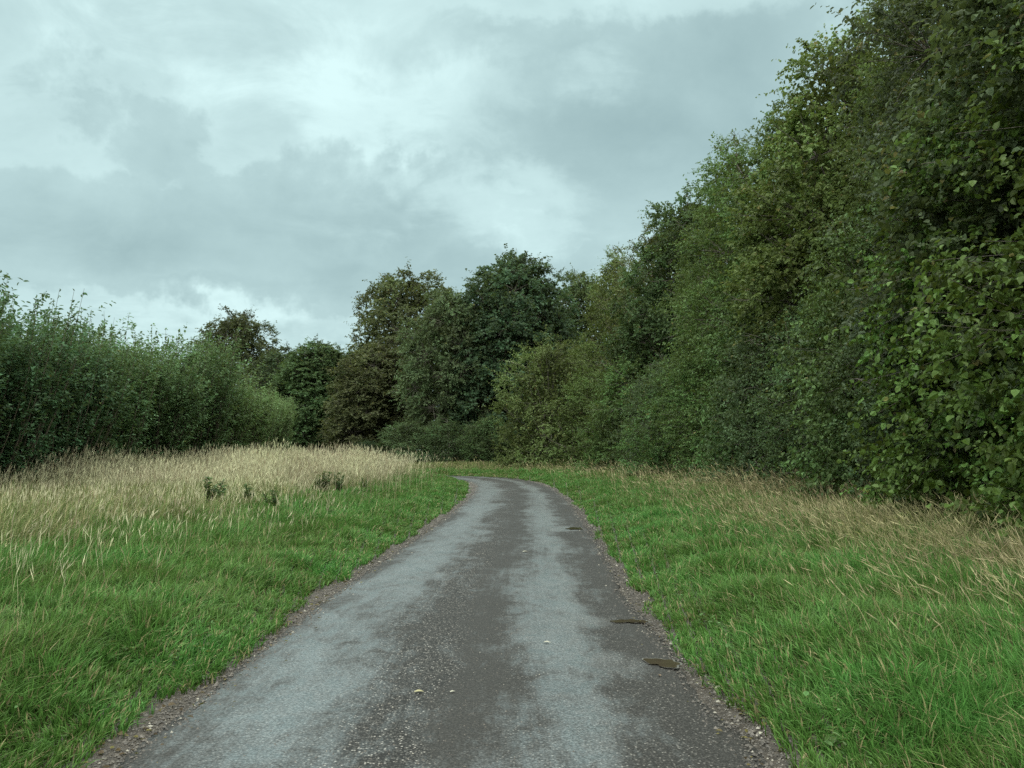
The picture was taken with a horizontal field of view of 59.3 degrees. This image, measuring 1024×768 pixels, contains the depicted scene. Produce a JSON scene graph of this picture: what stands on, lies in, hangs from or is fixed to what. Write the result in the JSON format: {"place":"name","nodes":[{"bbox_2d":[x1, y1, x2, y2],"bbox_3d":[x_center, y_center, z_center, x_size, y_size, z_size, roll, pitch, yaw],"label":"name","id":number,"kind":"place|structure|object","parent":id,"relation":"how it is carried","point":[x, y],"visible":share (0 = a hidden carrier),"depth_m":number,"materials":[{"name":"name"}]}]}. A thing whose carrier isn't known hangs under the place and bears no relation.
{"place":"outdoors","nodes":[
{"label":"outdoors","id":0,"kind":"place"},
{"bbox_2d":[117,476,769,767],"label":"road","id":1,"kind":"structure","parent":0,"point":[608,693],"depth_m":5.91,"materials":[{"name":"grey asphalt"}]},
{"bbox_2d":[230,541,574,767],"bbox_3d":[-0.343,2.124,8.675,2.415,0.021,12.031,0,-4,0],"label":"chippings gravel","id":2,"kind":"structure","parent":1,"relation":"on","point":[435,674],"depth_m":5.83,"materials":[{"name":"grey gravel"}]},
{"bbox_2d":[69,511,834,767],"bbox_3d":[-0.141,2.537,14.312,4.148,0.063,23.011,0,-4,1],"label":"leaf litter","id":3,"kind":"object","parent":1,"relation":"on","point":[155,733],"visible":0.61,"depth_m":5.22,"materials":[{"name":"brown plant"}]},
{"bbox_2d":[565,527,582,529],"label":"puddle","id":4,"kind":"object","parent":1,"relation":"on","point":[571,528],"visible":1,"depth_m":17.00,"materials":[{"name":"liquid"}]},
{"bbox_2d":[610,619,650,622],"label":"puddle","id":5,"kind":"object","parent":1,"relation":"on","point":[629,620],"visible":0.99,"depth_m":7.79,"materials":[{"name":"liquid"}]},
{"bbox_2d":[642,658,681,667],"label":"puddle","id":6,"kind":"object","parent":1,"relation":"on","point":[668,663],"visible":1,"depth_m":6.29,"materials":[{"name":"liquid"}]},
{"bbox_2d":[0,455,965,767],"bbox_3d":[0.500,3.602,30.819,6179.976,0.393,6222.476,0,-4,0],"label":"ground","id":7,"kind":"structure","parent":0,"point":[682,665],"depth_m":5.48,"materials":[{"name":"grey gravel"}]},
{"bbox_2d":[0,269,29,413],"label":"coppice bush","id":8,"kind":"object","parent":7,"relation":"on","point":[4,302],"visible":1,"depth_m":20.08,"materials":[{"name":"green plant"}]},
{"bbox_2d":[0,288,115,487],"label":"coppice bush","id":9,"kind":"object","parent":7,"relation":"on","point":[24,405],"visible":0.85,"depth_m":22.63,"materials":[{"name":"green plant"}]},
{"bbox_2d":[1,289,146,480],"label":"coppice bush","id":10,"kind":"object","parent":7,"relation":"on","point":[72,435],"visible":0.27,"depth_m":25.92,"materials":[{"name":"green plant"}]},
{"bbox_2d":[23,307,178,469],"bbox_3d":[-14.730,0.697,29.505,6.547,5.853,6.502,0,-4,4],"label":"coppice bush","id":11,"kind":"object","parent":7,"relation":"on","point":[143,406],"visible":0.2,"depth_m":29.42,"materials":[{"name":"green plant"}]},
{"bbox_2d":[62,313,251,460],"bbox_3d":[-14.540,0.811,37.189,7.585,6.828,7.638,0,-4,-1],"label":"coppice bush","id":12,"kind":"object","parent":7,"relation":"on","point":[211,434],"visible":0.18,"depth_m":36.40,"materials":[{"name":"green plant"}]},
{"bbox_2d":[92,331,224,464],"bbox_3d":[-14.303,0.994,33.375,6.933,5.764,6.929,1,-4,-10],"label":"coppice bush","id":13,"kind":"object","parent":7,"relation":"on","point":[182,403],"visible":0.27,"depth_m":32.65,"materials":[{"name":"green plant"}]},
{"bbox_2d":[0,468,423,682],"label":"long grass","id":14,"kind":"structure","parent":7,"relation":"on","point":[65,514],"depth_m":15.08,"materials":[{"name":"plant"}]},
{"bbox_2d":[153,349,273,455],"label":"coppice bush","id":15,"kind":"object","parent":7,"relation":"on","point":[237,430],"visible":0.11,"depth_m":40.66,"materials":[{"name":"green plant"}]},
{"bbox_2d":[203,476,226,502],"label":"weed plant","id":16,"kind":"object","parent":7,"relation":"on","point":[214,491],"visible":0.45,"depth_m":17.76,"materials":[{"name":"green plant"}]},
{"bbox_2d":[0,438,451,621],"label":"dry grass","id":17,"kind":"structure","parent":7,"relation":"on","point":[300,465],"depth_m":23.76,"materials":[{"name":"beige plant"}]},
{"bbox_2d":[0,469,470,767],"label":"grass","id":18,"kind":"structure","parent":7,"relation":"on","point":[226,566],"depth_m":7.94,"materials":[{"name":"green plant"}]},
{"bbox_2d":[186,305,287,388],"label":"roadside tree","id":19,"kind":"object","parent":7,"relation":"on","point":[229,325],"visible":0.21,"depth_m":94.78,"materials":[{"name":"green plant"}]},
{"bbox_2d":[242,483,254,500],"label":"weed plant","id":20,"kind":"object","parent":7,"relation":"on","point":[249,489],"visible":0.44,"depth_m":18.66,"materials":[{"name":"green plant"}]},
{"bbox_2d":[226,371,280,455],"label":"coppice bush","id":21,"kind":"object","parent":7,"relation":"on","point":[258,437],"visible":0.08,"depth_m":45.19,"materials":[{"name":"green plant"}]},
{"bbox_2d":[263,488,278,507],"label":"weed plant","id":22,"kind":"object","parent":7,"relation":"on","point":[273,500],"visible":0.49,"depth_m":17.41,"materials":[{"name":"green plant"}]},
{"bbox_2d":[254,390,288,450],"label":"coppice bush","id":23,"kind":"object","parent":7,"relation":"on","point":[271,430],"visible":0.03,"depth_m":50.00,"materials":[{"name":"green plant"}]},
{"bbox_2d":[241,339,310,444],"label":"roadside tree","id":24,"kind":"object","parent":7,"relation":"on","point":[275,358],"visible":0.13,"depth_m":86.66,"materials":[{"name":"green plant"}]},
{"bbox_2d":[257,392,296,450],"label":"coppice bush","id":25,"kind":"object","parent":7,"relation":"on","point":[288,413],"depth_m":57.74,"materials":[{"name":"green plant"}]},
{"bbox_2d":[259,391,303,450],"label":"coppice bush","id":26,"kind":"object","parent":7,"relation":"on","point":[284,433],"visible":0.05,"depth_m":53.89,"materials":[{"name":"green plant"}]},
{"bbox_2d":[313,471,331,492],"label":"weed plant","id":27,"kind":"object","parent":7,"relation":"on","point":[319,481],"visible":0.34,"depth_m":24.25,"materials":[{"name":"green plant"}]},
{"bbox_2d":[265,333,383,454],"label":"roadside tree","id":28,"kind":"object","parent":7,"relation":"on","point":[309,374],"visible":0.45,"depth_m":79.56,"materials":[{"name":"green plant"}]},
{"bbox_2d":[333,472,344,490],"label":"weed plant","id":29,"kind":"object","parent":7,"relation":"on","point":[339,483],"visible":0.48,"depth_m":24.81,"materials":[{"name":"green plant"}]},
{"bbox_2d":[362,477,367,489],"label":"weed plant","id":30,"kind":"object","parent":7,"relation":"on","point":[366,486],"visible":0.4,"depth_m":26.36,"materials":[{"name":"green plant"}]},
{"bbox_2d":[350,437,382,457],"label":"hedge bush","id":31,"kind":"object","parent":7,"relation":"on","point":[366,442],"visible":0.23,"depth_m":67.00,"materials":[{"name":"green plant"}]},
{"bbox_2d":[316,337,435,458],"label":"roadside tree","id":32,"kind":"object","parent":7,"relation":"on","point":[366,382],"visible":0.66,"depth_m":72.20,"materials":[{"name":"green plant"}]},
{"bbox_2d":[332,256,459,454],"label":"roadside tree","id":33,"kind":"object","parent":7,"relation":"on","point":[384,310],"visible":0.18,"depth_m":84.56,"materials":[{"name":"green plant"}]},
{"bbox_2d":[373,413,442,462],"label":"hedge bush","id":34,"kind":"object","parent":7,"relation":"on","point":[400,439],"visible":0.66,"depth_m":65.38,"materials":[{"name":"green plant"}]},
{"bbox_2d":[416,413,476,463],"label":"hedge bush","id":35,"kind":"object","parent":7,"relation":"on","point":[446,432],"visible":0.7,"depth_m":63.87,"materials":[{"name":"green plant"}]},
{"bbox_2d":[386,280,513,460],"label":"roadside tree","id":36,"kind":"object","parent":7,"relation":"on","point":[444,310],"visible":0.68,"depth_m":68.04,"materials":[{"name":"green plant"}]},
{"bbox_2d":[433,404,519,460],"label":"hedge bush","id":37,"kind":"object","parent":7,"relation":"on","point":[475,415],"visible":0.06,"depth_m":67.25,"materials":[{"name":"green plant"}]},
{"bbox_2d":[453,411,521,464],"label":"hedge bush","id":38,"kind":"object","parent":7,"relation":"on","point":[486,451],"visible":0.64,"depth_m":61.94,"materials":[{"name":"green plant"}]},
{"bbox_2d":[7,491,1022,767],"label":"verge weeds","id":39,"kind":"object","parent":7,"relation":"on","point":[805,693],"visible":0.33,"depth_m":7.23,"materials":[{"name":"green plant"}]},
{"bbox_2d":[437,243,596,458],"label":"roadside tree","id":40,"kind":"object","parent":7,"relation":"on","point":[514,294],"visible":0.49,"depth_m":68.56,"materials":[{"name":"green plant"}]},
{"bbox_2d":[477,324,615,467],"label":"hedge bush","id":41,"kind":"object","parent":7,"relation":"on","point":[548,355],"visible":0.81,"depth_m":57.78,"materials":[{"name":"green plant"}]},
{"bbox_2d":[395,458,713,477],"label":"long grass","id":42,"kind":"structure","parent":7,"relation":"on","point":[466,465],"depth_m":58.34,"materials":[{"name":"plant"}]},
{"bbox_2d":[536,402,591,463],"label":"hedge bush","id":43,"kind":"object","parent":7,"relation":"on","point":[561,437],"visible":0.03,"depth_m":59.97,"materials":[{"name":"green plant"}]},
{"bbox_2d":[541,354,634,467],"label":"hedge bush","id":44,"kind":"object","parent":7,"relation":"on","point":[586,386],"visible":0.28,"depth_m":53.67,"materials":[{"name":"green plant"}]},
{"bbox_2d":[546,262,639,455],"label":"roadside tree","id":45,"kind":"object","parent":7,"relation":"on","point":[580,288],"visible":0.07,"depth_m":77.78,"materials":[{"name":"green plant"}]},
{"bbox_2d":[558,243,647,458],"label":"belt tree","id":46,"kind":"object","parent":7,"relation":"on","point":[589,347],"visible":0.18,"depth_m":64.99,"materials":[{"name":"green plant"}]},
{"bbox_2d":[566,343,664,470],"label":"hedge bush","id":47,"kind":"object","parent":7,"relation":"on","point":[602,413],"visible":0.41,"depth_m":47.48,"materials":[{"name":"green plant"}]},
{"bbox_2d":[576,209,683,450],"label":"belt tree","id":48,"kind":"object","parent":7,"relation":"on","point":[621,290],"visible":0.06,"depth_m":58.28,"materials":[{"name":"green plant"}]},
{"bbox_2d":[596,346,709,470],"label":"hedge bush","id":49,"kind":"object","parent":7,"relation":"on","point":[644,393],"visible":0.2,"depth_m":43.06,"materials":[{"name":"green plant"}]},
{"bbox_2d":[592,172,736,448],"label":"belt tree","id":50,"kind":"object","parent":7,"relation":"on","point":[638,323],"visible":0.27,"depth_m":49.40,"materials":[{"name":"green plant"}]},
{"bbox_2d":[611,350,728,475],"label":"hedge bush","id":51,"kind":"object","parent":7,"relation":"on","point":[661,455],"visible":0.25,"depth_m":38.39,"materials":[{"name":"green plant"}]},
{"bbox_2d":[647,335,741,478],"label":"hedge bush","id":52,"kind":"object","parent":7,"relation":"on","point":[685,420],"visible":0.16,"depth_m":33.79,"materials":[{"name":"green plant"}]},
{"bbox_2d":[397,456,1023,655],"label":"dry grass","id":53,"kind":"structure","parent":7,"relation":"on","point":[878,519],"depth_m":11.96,"materials":[{"name":"beige plant"}]},
{"bbox_2d":[398,463,1023,767],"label":"grass","id":54,"kind":"structure","parent":7,"relation":"on","point":[986,708],"depth_m":6.65,"materials":[{"name":"green plant"}]},
{"bbox_2d":[651,128,774,401],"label":"belt tree","id":55,"kind":"object","parent":7,"relation":"on","point":[699,283],"visible":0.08,"depth_m":41.70,"materials":[{"name":"green plant"}]},
{"bbox_2d":[434,465,1023,748],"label":"long grass","id":56,"kind":"structure","parent":7,"relation":"on","point":[694,478],"depth_m":12.28,"materials":[{"name":"green plant"}]},
{"bbox_2d":[670,281,808,479],"bbox_3d":[8.804,0.509,30.112,7.142,7.971,5.706,3,-5,-38],"label":"hedge bush","id":57,"kind":"object","parent":7,"relation":"on","point":[710,360],"visible":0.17,"depth_m":29.68,"materials":[{"name":"green plant"}]},
{"bbox_2d":[646,71,853,460],"bbox_3d":[10.463,-3.738,33.830,10.230,16.155,10.173,1,-4,-8],"label":"belt tree","id":58,"kind":"object","parent":7,"relation":"on","point":[717,278],"visible":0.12,"depth_m":34.81,"materials":[{"name":"green plant"}]},
{"bbox_2d":[680,290,853,487],"bbox_3d":[8.066,0.491,26.618,5.532,6.837,7.455,2,-4,-20],"label":"hedge bush","id":59,"kind":"object","parent":7,"relation":"on","point":[746,453],"visible":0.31,"depth_m":26.03,"materials":[{"name":"green plant"}]},
{"bbox_2d":[734,266,873,492],"bbox_3d":[8.100,0.323,22.785,5.416,6.635,5.546,4,-6,-44],"label":"hedge bush","id":60,"kind":"object","parent":7,"relation":"on","point":[784,422],"visible":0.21,"depth_m":22.82,"materials":[{"name":"green plant"}]},
{"bbox_2d":[706,0,924,472],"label":"belt tree","id":61,"kind":"object","parent":7,"relation":"on","point":[786,255],"visible":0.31,"depth_m":26.86,"materials":[{"name":"green plant"}]},
{"bbox_2d":[751,197,981,499],"bbox_3d":[8.969,-0.264,19.694,7.142,7.971,5.706,0,-4,-3],"label":"hedge bush","id":62,"kind":"object","parent":7,"relation":"on","point":[831,467],"visible":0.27,"depth_m":19.47,"materials":[{"name":"green plant"}]},
{"bbox_2d":[790,0,1009,405],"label":"belt tree","id":63,"kind":"object","parent":7,"relation":"on","point":[867,118],"visible":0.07,"depth_m":22.95,"materials":[{"name":"green plant"}]},
{"bbox_2d":[796,0,1019,481],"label":"belt tree","id":64,"kind":"object","parent":7,"relation":"on","point":[888,87],"visible":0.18,"depth_m":17.47,"materials":[{"name":"green plant"}]},
{"bbox_2d":[814,258,1014,513],"bbox_3d":[8.276,-0.102,17.273,4.836,6.574,6.517,-1,-4,15],"label":"hedge bush","id":65,"kind":"object","parent":7,"relation":"on","point":[855,441],"visible":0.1,"depth_m":16.90,"materials":[{"name":"green plant"}]},
{"bbox_2d":[824,58,1023,522],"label":"hedge bush","id":66,"kind":"object","parent":7,"relation":"on","point":[923,483],"visible":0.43,"depth_m":13.93,"materials":[{"name":"green plant"}]},
{"bbox_2d":[826,0,1023,469],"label":"belt tree","id":67,"kind":"object","parent":7,"relation":"on","point":[973,17],"visible":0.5,"depth_m":12.98,"materials":[{"name":"green plant"}]},
{"bbox_2d":[867,0,1023,561],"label":"hedge bush","id":68,"kind":"object","parent":7,"relation":"on","point":[1013,316],"visible":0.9,"depth_m":10.86,"materials":[{"name":"green plant"}]},
{"bbox_2d":[0,0,999,406],"label":"sky","id":69,"kind":"structure","parent":0,"point":[171,163],"materials":[{"name":"grey"}]}
]}

